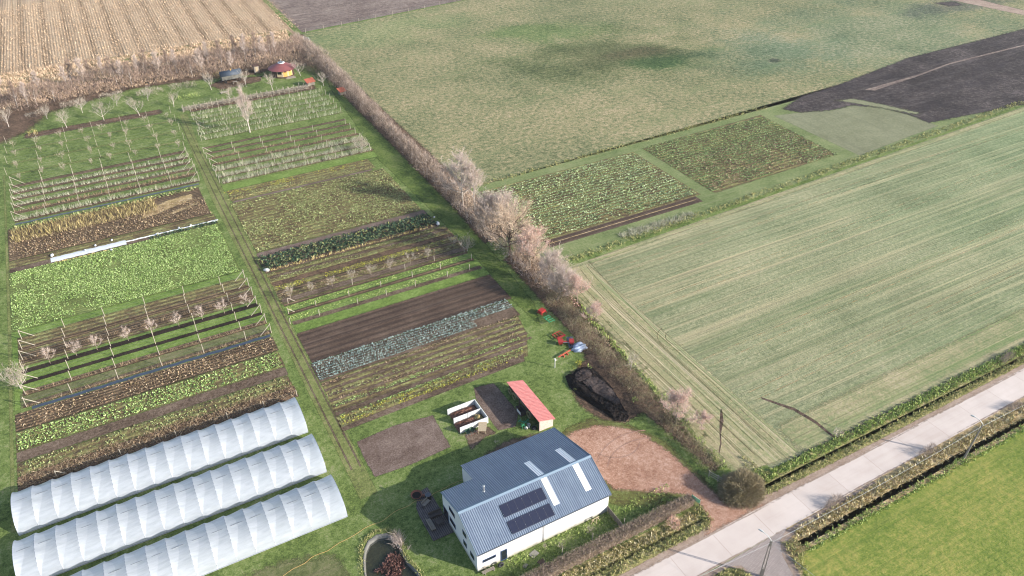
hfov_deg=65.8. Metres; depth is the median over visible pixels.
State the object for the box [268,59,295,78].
round hut
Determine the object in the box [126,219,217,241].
rolled net
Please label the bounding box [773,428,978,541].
overhead cable
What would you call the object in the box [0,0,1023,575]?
ground
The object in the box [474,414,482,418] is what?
hay heap
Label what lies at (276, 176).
grass strip
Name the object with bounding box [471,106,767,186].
tall grass
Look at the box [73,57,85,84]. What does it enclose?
bare tree
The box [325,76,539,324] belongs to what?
grass track
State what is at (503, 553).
door
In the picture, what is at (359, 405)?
garden bed
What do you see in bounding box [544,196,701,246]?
soil strip
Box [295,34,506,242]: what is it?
leaf litter
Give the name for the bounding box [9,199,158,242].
maize stalks
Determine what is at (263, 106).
soil row
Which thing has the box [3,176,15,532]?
dry grass strip
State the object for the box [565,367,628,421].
compost windrow
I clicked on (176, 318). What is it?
fruit tree
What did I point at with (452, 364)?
soil row
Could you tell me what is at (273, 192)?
soil row
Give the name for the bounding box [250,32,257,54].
bare tree
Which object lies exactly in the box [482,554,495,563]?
window
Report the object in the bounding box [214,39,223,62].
bare tree
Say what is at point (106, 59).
bare tree
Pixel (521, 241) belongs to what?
beech tree
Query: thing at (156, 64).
bare tree
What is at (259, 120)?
trellis
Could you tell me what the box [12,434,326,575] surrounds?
polytunnel
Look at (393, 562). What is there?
water plants
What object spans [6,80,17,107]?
bare tree
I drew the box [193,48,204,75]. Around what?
bare tree
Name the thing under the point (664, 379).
wheel rut
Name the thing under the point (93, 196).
soil row
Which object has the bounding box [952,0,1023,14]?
farm track
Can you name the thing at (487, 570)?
wooden bench
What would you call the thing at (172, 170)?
berry canes
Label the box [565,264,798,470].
crop field
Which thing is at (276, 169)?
berry canes
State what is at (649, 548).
tall grass
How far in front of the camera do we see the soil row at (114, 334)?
148.42 m
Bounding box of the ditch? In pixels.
[585,518,703,575]
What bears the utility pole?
on the crop field at (777, 450)
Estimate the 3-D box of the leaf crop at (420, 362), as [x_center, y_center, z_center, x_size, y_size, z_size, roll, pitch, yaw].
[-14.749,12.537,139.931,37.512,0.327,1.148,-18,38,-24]
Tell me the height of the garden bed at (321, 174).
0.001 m
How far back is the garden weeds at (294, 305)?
160.12 m
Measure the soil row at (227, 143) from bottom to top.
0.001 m
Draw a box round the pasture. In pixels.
[303,0,1023,187]
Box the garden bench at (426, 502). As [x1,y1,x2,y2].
[421,497,430,508]
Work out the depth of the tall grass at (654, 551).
106.57 m
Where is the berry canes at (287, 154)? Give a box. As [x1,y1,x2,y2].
[214,137,360,170]
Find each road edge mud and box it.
[630,371,1020,575]
[698,397,1023,575]
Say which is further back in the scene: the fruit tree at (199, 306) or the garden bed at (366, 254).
the garden bed at (366, 254)
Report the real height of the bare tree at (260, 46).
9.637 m
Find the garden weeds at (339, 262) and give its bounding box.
[270,233,436,281]
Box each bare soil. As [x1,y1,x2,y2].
[465,427,495,448]
[485,433,536,454]
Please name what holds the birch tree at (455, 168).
on the ground at (540, 376)
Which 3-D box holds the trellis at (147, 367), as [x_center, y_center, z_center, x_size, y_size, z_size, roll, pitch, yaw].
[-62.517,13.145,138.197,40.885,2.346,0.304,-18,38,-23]
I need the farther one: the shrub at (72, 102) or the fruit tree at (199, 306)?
the shrub at (72, 102)
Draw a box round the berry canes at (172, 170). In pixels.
[14,167,190,204]
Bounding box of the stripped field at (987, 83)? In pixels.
[783,29,1023,122]
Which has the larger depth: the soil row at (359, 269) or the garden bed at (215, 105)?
the garden bed at (215, 105)
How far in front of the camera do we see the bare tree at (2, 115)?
225.96 m
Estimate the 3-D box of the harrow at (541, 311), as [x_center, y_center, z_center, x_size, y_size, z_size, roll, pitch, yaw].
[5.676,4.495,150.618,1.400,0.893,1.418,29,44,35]
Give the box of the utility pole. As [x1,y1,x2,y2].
[719,409,723,452]
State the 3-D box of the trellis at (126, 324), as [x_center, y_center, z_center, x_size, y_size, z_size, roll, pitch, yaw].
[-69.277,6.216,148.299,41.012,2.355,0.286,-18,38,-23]
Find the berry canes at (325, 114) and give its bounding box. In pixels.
[204,111,338,138]
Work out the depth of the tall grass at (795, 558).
105.79 m
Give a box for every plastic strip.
[15,183,198,224]
[32,334,269,408]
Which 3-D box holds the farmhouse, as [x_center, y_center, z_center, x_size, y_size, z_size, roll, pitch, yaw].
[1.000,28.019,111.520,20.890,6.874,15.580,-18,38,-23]
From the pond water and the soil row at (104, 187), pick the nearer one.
the pond water
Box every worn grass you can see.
[9,120,173,151]
[10,140,182,175]
[11,130,178,163]
[245,552,348,575]
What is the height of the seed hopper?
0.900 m
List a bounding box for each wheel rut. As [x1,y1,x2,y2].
[178,120,351,469]
[182,117,360,466]
[571,281,742,456]
[581,270,763,450]
[587,267,770,446]
[587,290,753,453]
[592,265,772,438]
[606,127,1011,271]
[616,129,1019,274]
[642,158,1020,304]
[655,163,1022,307]
[704,219,1020,358]
[719,225,1023,361]
[750,261,1022,391]
[759,273,1017,398]
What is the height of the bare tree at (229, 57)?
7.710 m
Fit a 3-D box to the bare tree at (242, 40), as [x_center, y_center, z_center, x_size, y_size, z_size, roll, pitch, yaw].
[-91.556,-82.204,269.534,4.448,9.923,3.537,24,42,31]
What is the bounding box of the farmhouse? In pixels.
[440,428,611,571]
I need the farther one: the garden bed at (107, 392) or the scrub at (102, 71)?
the scrub at (102, 71)
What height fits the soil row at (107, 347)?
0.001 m
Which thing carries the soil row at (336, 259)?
on the garden bed at (366, 254)
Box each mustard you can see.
[9,224,238,330]
[17,353,281,449]
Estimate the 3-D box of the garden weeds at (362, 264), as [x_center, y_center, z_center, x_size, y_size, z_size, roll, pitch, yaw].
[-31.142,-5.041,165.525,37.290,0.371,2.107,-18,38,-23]
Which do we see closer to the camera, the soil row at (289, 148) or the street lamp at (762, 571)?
the street lamp at (762, 571)
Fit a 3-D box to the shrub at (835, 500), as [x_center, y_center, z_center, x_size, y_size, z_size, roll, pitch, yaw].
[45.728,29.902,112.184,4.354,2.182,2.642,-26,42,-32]
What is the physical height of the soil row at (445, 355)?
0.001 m
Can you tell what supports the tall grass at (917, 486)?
on the verge at (892, 492)
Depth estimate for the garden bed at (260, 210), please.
185.20 m
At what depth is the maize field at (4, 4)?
306.51 m
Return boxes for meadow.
[798,430,1023,575]
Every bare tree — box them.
[0,105,11,126]
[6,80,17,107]
[19,81,28,106]
[28,79,37,105]
[29,70,39,87]
[39,105,48,116]
[45,78,55,101]
[55,107,68,127]
[58,66,67,85]
[63,57,73,81]
[72,98,87,112]
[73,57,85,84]
[83,59,91,76]
[90,101,113,119]
[95,56,103,69]
[104,55,116,82]
[115,60,123,81]
[122,61,134,83]
[124,97,143,115]
[130,54,141,73]
[137,48,146,69]
[141,85,151,97]
[150,50,160,74]
[162,49,170,70]
[168,92,178,104]
[169,49,177,71]
[186,57,193,77]
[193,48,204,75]
[200,42,208,62]
[202,72,213,89]
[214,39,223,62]
[219,86,232,100]
[226,51,232,66]
[227,34,237,58]
[237,69,249,83]
[239,34,247,60]
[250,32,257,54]
[257,35,266,56]
[264,73,273,89]
[265,35,272,53]
[270,31,276,51]
[287,59,303,75]
[314,72,325,85]
[471,187,507,222]
[475,181,520,230]
[538,241,573,281]
[540,258,580,299]
[625,352,639,369]
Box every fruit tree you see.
[0,358,19,379]
[0,361,28,388]
[41,347,53,361]
[65,340,80,355]
[89,334,104,349]
[119,326,129,340]
[145,320,157,333]
[172,310,180,324]
[193,305,203,319]
[215,297,226,312]
[240,293,250,303]
[285,284,294,298]
[326,276,334,286]
[351,132,367,150]
[366,264,375,273]
[403,252,419,263]
[447,235,457,246]
[459,231,475,250]
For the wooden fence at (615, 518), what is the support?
on the ground at (540, 376)
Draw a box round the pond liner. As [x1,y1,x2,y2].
[363,533,419,575]
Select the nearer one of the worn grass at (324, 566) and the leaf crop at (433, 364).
the worn grass at (324, 566)
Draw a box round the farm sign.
[692,494,700,505]
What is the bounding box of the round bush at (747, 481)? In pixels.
[716,465,766,509]
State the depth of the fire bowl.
114.54 m
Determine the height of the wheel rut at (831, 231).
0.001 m
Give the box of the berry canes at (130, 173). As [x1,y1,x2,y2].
[13,160,189,198]
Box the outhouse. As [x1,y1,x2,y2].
[252,63,259,72]
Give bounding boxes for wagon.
[219,68,241,82]
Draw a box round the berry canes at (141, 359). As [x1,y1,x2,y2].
[25,321,264,394]
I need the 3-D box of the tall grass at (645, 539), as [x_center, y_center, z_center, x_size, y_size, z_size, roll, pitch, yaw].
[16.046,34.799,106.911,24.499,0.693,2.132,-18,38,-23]
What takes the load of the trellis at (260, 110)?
on the ground at (540, 376)
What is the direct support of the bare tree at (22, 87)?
on the ground at (540, 376)
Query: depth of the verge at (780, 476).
119.41 m
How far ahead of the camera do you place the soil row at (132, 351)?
142.84 m
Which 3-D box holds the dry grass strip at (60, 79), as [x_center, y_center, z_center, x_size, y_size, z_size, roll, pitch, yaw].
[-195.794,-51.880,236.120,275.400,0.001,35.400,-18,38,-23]
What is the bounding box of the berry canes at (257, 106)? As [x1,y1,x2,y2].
[193,91,319,119]
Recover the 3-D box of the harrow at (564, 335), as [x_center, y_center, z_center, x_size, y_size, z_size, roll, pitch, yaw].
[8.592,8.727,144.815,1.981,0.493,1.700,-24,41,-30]
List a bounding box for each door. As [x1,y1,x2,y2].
[443,505,448,522]
[500,548,506,560]
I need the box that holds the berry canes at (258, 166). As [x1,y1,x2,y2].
[218,142,368,177]
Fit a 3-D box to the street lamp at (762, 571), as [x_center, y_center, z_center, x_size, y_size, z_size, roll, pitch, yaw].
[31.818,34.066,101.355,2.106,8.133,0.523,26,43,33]
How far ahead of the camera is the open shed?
127.48 m
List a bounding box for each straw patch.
[141,194,192,218]
[164,201,199,216]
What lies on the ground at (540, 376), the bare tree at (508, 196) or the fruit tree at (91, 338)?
the bare tree at (508, 196)
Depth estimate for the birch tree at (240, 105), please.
217.48 m
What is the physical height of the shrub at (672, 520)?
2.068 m
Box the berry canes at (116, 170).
[14,155,187,192]
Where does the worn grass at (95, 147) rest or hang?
on the ground at (540, 376)
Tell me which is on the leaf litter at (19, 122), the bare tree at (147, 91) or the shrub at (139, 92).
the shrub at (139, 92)
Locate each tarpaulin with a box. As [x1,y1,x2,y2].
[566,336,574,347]
[571,342,587,351]
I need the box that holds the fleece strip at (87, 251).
[50,240,125,261]
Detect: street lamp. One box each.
[758,529,772,575]
[963,415,982,458]
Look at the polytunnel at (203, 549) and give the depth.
106.57 m
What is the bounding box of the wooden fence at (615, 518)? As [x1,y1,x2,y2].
[607,506,622,527]
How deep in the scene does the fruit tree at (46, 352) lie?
139.08 m
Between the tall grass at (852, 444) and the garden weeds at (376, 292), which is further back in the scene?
the garden weeds at (376, 292)
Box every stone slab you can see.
[529,549,538,558]
[537,558,545,565]
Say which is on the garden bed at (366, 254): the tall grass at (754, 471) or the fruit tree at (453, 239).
the fruit tree at (453, 239)
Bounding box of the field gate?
[708,470,726,481]
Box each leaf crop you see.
[12,186,195,230]
[20,379,288,472]
[321,316,514,385]
[327,326,517,394]
[336,337,519,405]
[337,334,513,398]
[340,350,522,417]
[340,354,519,421]
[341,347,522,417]
[344,356,517,422]
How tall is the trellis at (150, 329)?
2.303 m
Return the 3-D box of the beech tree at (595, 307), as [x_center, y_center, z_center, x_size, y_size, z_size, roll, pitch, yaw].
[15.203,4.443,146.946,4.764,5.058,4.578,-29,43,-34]
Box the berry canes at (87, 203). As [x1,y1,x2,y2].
[14,178,199,220]
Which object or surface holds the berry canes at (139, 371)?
on the soil row at (91, 385)
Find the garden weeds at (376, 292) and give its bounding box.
[290,266,465,320]
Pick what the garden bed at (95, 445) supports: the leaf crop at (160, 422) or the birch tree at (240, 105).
the leaf crop at (160, 422)
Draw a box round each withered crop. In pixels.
[9,198,210,257]
[15,338,275,426]
[16,383,296,489]
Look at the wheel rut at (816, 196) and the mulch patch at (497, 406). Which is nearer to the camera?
the mulch patch at (497, 406)
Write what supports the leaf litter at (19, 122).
on the ground at (540, 376)
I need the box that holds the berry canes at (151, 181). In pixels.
[14,171,194,212]
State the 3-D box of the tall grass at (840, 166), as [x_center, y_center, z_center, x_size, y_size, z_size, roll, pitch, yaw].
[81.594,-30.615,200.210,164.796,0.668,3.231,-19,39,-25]
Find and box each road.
[632,368,1023,575]
[717,529,793,575]
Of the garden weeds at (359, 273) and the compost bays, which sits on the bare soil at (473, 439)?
the compost bays
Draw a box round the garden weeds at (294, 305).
[285,257,459,308]
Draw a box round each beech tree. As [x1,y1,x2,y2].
[510,221,550,264]
[516,221,547,250]
[562,270,592,302]
[581,299,604,321]
[659,387,697,423]
[696,409,714,429]
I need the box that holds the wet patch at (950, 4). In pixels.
[937,1,960,5]
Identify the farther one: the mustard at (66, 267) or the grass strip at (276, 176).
the grass strip at (276, 176)
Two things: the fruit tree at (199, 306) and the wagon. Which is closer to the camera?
the fruit tree at (199, 306)
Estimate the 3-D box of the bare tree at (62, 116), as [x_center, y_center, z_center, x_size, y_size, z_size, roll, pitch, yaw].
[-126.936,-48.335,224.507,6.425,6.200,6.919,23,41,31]
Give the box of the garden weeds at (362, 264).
[276,241,442,289]
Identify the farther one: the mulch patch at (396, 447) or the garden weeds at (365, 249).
the garden weeds at (365, 249)
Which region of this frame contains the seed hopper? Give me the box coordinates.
[558,338,573,345]
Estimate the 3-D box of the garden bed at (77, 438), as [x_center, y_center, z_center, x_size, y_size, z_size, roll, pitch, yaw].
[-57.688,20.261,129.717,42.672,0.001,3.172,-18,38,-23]
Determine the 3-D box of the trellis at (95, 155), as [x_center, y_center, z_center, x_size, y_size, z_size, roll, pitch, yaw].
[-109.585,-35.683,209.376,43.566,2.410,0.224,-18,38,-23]
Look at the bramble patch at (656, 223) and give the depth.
177.36 m
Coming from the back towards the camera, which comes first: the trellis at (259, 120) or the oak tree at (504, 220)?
the trellis at (259, 120)
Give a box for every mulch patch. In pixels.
[357,415,449,476]
[474,384,517,429]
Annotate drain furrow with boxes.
[761,397,834,437]
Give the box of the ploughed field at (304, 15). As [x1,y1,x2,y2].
[269,0,460,31]
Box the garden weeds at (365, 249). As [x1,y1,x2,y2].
[267,229,432,274]
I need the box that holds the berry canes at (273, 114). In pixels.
[198,97,331,129]
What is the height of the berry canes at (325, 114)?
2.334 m
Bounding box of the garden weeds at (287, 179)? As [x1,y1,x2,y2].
[224,161,362,194]
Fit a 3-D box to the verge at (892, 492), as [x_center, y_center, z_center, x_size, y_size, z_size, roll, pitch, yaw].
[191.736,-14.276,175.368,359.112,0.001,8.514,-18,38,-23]
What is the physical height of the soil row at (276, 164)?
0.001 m
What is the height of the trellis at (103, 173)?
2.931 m
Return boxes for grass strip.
[0,29,283,78]
[0,33,288,96]
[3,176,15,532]
[9,214,215,268]
[12,271,270,410]
[222,152,377,190]
[283,251,488,332]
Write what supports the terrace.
on the ground at (540, 376)
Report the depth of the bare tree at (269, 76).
247.41 m
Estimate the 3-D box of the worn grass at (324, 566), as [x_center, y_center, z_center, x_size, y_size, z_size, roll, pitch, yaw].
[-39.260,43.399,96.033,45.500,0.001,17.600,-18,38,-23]
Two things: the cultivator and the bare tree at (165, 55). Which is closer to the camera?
the cultivator
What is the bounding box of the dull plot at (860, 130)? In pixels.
[775,106,937,154]
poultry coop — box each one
[304,77,314,85]
[336,87,346,94]
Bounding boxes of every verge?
[565,345,1023,575]
[714,567,751,575]
[775,398,1023,575]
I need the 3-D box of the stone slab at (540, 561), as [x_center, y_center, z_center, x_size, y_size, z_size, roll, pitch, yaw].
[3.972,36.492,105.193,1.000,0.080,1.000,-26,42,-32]
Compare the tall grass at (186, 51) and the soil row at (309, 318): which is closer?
the soil row at (309, 318)
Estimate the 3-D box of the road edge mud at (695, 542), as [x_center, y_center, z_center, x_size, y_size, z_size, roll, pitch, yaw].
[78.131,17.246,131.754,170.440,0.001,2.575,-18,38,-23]
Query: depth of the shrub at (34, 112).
233.01 m
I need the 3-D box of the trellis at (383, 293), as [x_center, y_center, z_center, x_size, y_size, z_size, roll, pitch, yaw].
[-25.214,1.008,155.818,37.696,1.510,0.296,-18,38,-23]
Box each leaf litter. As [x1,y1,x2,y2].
[0,42,310,143]
[210,76,261,89]
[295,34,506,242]
[504,248,718,471]
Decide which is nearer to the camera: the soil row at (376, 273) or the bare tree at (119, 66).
the soil row at (376, 273)
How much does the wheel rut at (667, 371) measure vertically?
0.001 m
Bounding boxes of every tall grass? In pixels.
[0,29,312,109]
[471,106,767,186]
[507,484,671,575]
[562,508,701,575]
[565,101,1022,260]
[568,283,727,468]
[575,517,698,575]
[588,519,703,575]
[603,520,710,575]
[694,506,712,524]
[717,567,750,575]
[727,456,767,500]
[758,343,1023,480]
[764,357,1023,490]
[765,351,1022,483]
[782,536,809,575]
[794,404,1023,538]
[797,414,1023,540]
[804,425,1023,549]
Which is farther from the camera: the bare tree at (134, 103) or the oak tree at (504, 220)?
the bare tree at (134, 103)
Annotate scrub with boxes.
[0,34,306,110]
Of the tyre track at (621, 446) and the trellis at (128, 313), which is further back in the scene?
the trellis at (128, 313)
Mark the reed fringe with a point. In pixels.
(386, 529)
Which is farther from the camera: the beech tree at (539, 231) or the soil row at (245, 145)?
the soil row at (245, 145)
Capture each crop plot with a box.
[480,152,700,242]
[644,115,836,192]
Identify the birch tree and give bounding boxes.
[234,87,254,132]
[438,146,487,205]
[463,159,484,209]
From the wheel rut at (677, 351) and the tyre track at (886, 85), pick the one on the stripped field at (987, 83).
the tyre track at (886, 85)
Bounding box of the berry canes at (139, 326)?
[23,291,251,358]
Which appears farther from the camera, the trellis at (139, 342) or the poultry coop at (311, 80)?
the poultry coop at (311, 80)
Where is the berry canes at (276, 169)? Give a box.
[220,146,370,183]
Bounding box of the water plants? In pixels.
[374,551,405,575]
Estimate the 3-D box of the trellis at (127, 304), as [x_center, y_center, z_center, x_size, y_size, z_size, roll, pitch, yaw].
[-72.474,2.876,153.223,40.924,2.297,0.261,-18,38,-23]
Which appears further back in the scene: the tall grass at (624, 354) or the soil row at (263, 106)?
the soil row at (263, 106)
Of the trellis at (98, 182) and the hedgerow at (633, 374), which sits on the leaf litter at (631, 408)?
the hedgerow at (633, 374)
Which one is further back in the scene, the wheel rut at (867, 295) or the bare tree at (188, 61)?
the bare tree at (188, 61)
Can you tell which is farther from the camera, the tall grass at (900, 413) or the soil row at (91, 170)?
the soil row at (91, 170)
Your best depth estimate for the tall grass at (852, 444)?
126.52 m
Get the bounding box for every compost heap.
[449,405,476,421]
[454,414,480,432]
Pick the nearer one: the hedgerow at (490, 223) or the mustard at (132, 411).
the mustard at (132, 411)
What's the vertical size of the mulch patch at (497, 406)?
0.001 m
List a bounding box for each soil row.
[13,151,184,187]
[13,156,187,194]
[13,162,189,200]
[14,167,192,207]
[14,173,195,213]
[15,180,199,222]
[20,278,245,343]
[20,285,249,350]
[20,290,253,363]
[21,303,257,373]
[22,312,261,384]
[23,320,266,395]
[23,330,270,407]
[24,109,161,137]
[196,95,323,119]
[197,99,328,124]
[200,103,333,129]
[202,107,337,134]
[203,119,344,148]
[206,112,342,139]
[207,123,348,153]
[209,128,353,159]
[212,133,358,165]
[216,139,363,171]
[219,144,368,177]
[224,148,373,183]
[232,169,371,202]
[270,228,446,278]
[272,233,453,285]
[277,240,459,293]
[281,246,466,302]
[284,251,466,306]
[287,258,473,314]
[292,266,481,324]
[322,319,515,385]
[324,323,519,391]
[328,328,522,396]
[330,332,527,401]
[333,336,531,406]
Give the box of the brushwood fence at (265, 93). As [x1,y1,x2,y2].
[180,83,311,111]
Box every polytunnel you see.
[10,397,307,535]
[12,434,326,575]
[70,474,347,575]
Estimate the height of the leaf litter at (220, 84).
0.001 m
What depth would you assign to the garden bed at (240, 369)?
131.87 m
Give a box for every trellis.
[3,108,170,143]
[4,116,175,152]
[4,124,179,161]
[4,133,183,173]
[9,143,184,184]
[9,148,187,192]
[9,154,189,194]
[10,158,193,205]
[10,164,196,209]
[10,172,198,218]
[18,269,244,338]
[18,277,248,348]
[18,287,252,359]
[19,296,256,369]
[20,303,261,381]
[21,314,266,392]
[21,323,271,406]
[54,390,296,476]
[195,93,329,123]
[197,106,336,134]
[198,99,333,128]
[200,108,340,140]
[202,120,345,151]
[205,123,350,157]
[209,129,355,164]
[212,133,359,169]
[215,139,364,176]
[218,144,369,182]
[287,250,464,301]
[287,254,471,313]
[289,264,469,323]
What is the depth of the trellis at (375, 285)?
158.29 m
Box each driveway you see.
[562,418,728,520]
[567,425,763,536]
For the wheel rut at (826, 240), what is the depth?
171.70 m
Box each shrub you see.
[24,109,46,116]
[58,98,85,106]
[98,91,122,99]
[136,85,161,95]
[168,81,195,90]
[665,512,680,529]
[822,491,845,508]
[917,442,938,457]
[999,349,1017,363]
[1006,398,1023,411]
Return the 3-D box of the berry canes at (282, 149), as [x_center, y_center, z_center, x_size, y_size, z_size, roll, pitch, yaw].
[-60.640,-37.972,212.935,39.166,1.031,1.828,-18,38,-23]
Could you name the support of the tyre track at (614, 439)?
on the driveway at (647, 465)
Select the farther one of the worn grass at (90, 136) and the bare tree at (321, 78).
the bare tree at (321, 78)
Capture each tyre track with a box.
[596,430,644,461]
[597,441,639,457]
[607,437,650,466]
[837,99,918,114]
[865,45,1023,90]
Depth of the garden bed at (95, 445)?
126.73 m
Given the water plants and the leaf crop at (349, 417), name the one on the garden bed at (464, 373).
the leaf crop at (349, 417)
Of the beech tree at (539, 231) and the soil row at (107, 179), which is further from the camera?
the soil row at (107, 179)
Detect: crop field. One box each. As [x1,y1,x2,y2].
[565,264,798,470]
[569,108,1023,468]
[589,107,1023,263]
[777,308,1023,452]
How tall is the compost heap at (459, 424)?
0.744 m
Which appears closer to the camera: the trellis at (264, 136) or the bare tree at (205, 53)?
the trellis at (264, 136)
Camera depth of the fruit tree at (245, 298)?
152.11 m
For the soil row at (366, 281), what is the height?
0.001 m
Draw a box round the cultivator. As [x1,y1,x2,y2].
[518,419,530,429]
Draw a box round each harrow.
[537,308,546,314]
[552,331,565,339]
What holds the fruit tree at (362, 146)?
on the soil row at (359, 152)
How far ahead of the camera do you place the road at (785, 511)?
115.56 m
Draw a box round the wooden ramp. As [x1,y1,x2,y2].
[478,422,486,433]
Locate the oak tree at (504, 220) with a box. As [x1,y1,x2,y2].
[467,194,550,255]
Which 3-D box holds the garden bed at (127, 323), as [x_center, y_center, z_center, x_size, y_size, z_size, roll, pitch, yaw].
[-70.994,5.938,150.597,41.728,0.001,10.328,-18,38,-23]
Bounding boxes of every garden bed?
[8,187,210,261]
[9,219,216,272]
[9,223,239,331]
[15,337,278,431]
[16,351,284,450]
[16,367,287,462]
[17,277,251,367]
[17,376,291,475]
[17,386,298,490]
[20,324,266,408]
[190,85,314,111]
[226,159,374,200]
[231,169,420,252]
[256,210,425,257]
[258,215,438,273]
[267,226,466,303]
[297,275,511,362]
[321,316,527,431]
[335,341,526,415]
[341,354,524,430]
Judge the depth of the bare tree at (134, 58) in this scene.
257.82 m
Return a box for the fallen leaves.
[564,291,620,348]
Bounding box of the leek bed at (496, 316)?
[311,301,519,381]
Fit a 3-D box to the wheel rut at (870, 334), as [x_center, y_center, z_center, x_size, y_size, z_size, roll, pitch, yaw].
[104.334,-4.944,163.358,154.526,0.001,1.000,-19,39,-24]
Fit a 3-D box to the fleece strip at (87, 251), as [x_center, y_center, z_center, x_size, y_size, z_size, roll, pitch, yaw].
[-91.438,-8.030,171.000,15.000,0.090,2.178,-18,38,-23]
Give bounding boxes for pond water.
[366,538,416,575]
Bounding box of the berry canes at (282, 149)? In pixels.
[214,133,355,163]
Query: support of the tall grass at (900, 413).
on the crop field at (847, 411)
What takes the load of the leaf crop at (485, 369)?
on the garden bed at (473, 377)
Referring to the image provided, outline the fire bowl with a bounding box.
[410,490,421,499]
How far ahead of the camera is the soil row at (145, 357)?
140.95 m
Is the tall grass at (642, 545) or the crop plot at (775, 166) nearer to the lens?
the tall grass at (642, 545)
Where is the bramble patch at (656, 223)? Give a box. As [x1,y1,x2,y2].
[618,212,693,236]
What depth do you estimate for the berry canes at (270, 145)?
214.76 m
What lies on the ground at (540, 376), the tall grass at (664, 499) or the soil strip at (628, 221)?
the tall grass at (664, 499)
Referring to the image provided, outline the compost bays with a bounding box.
[447,399,487,433]
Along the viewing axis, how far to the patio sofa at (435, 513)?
111.35 m
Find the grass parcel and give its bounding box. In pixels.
[470,86,1014,263]
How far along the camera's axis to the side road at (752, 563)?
105.16 m
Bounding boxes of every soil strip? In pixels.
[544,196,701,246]
[549,199,695,243]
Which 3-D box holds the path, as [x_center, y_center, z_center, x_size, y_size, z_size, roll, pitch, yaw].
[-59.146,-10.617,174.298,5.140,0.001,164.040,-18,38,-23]
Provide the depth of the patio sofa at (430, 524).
109.78 m
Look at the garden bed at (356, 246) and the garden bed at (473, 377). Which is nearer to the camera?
the garden bed at (473, 377)
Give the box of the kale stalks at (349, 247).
[267,225,433,271]
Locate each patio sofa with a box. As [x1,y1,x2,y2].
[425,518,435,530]
[428,507,442,518]
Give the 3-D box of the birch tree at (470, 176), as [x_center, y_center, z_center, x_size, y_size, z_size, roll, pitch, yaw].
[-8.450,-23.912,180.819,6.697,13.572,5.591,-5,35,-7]
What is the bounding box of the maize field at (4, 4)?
[0,0,294,74]
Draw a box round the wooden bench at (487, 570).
[482,566,494,574]
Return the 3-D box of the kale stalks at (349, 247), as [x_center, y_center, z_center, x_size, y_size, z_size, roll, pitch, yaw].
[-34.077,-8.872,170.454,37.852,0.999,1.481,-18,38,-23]
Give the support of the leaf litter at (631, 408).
on the ground at (540, 376)
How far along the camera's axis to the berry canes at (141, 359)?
139.86 m
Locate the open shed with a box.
[507,380,554,430]
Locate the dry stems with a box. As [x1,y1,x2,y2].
[388,528,410,551]
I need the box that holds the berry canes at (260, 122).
[201,105,336,134]
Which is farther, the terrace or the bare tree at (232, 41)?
the bare tree at (232, 41)
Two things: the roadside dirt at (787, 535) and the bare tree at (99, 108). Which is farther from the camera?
the bare tree at (99, 108)
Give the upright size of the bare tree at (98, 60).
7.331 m
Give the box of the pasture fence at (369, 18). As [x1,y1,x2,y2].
[305,2,439,32]
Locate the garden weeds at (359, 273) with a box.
[277,247,448,297]
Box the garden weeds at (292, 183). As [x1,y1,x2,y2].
[228,164,373,199]
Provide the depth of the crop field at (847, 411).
133.63 m
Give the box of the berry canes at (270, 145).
[210,128,349,158]
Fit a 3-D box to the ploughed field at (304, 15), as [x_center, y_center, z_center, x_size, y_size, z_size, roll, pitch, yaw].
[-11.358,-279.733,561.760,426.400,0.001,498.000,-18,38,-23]
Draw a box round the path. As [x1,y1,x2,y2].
[180,114,376,498]
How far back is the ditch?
107.33 m
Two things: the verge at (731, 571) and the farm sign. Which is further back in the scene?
the farm sign
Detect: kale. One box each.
[150,220,217,239]
[257,213,436,268]
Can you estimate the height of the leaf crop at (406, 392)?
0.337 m
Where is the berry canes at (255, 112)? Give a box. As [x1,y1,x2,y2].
[196,96,325,123]
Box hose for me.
[283,480,461,575]
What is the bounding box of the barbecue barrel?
[425,492,431,499]
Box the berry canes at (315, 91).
[192,88,319,114]
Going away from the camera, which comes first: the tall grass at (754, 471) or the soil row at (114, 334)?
the tall grass at (754, 471)
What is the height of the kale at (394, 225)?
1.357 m
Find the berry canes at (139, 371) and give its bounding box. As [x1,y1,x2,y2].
[26,331,268,406]
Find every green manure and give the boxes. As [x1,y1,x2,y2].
[231,168,417,251]
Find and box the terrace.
[416,487,453,540]
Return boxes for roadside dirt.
[619,364,1023,575]
[702,563,753,575]
[781,481,874,575]
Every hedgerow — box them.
[291,29,470,203]
[449,187,558,293]
[543,283,725,474]
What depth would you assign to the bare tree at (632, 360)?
135.78 m
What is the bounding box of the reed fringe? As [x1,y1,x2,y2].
[357,526,424,575]
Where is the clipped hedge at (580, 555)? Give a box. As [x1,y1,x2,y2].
[520,493,695,575]
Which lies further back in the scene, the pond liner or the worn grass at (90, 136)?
the worn grass at (90, 136)
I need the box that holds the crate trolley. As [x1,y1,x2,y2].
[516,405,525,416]
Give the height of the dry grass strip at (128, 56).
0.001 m
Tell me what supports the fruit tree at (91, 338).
on the soil row at (107, 347)
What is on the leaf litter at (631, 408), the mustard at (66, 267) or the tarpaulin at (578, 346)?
the tarpaulin at (578, 346)
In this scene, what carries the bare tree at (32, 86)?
on the ground at (540, 376)
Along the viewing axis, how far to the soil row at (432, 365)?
138.40 m
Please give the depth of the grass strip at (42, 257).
174.57 m

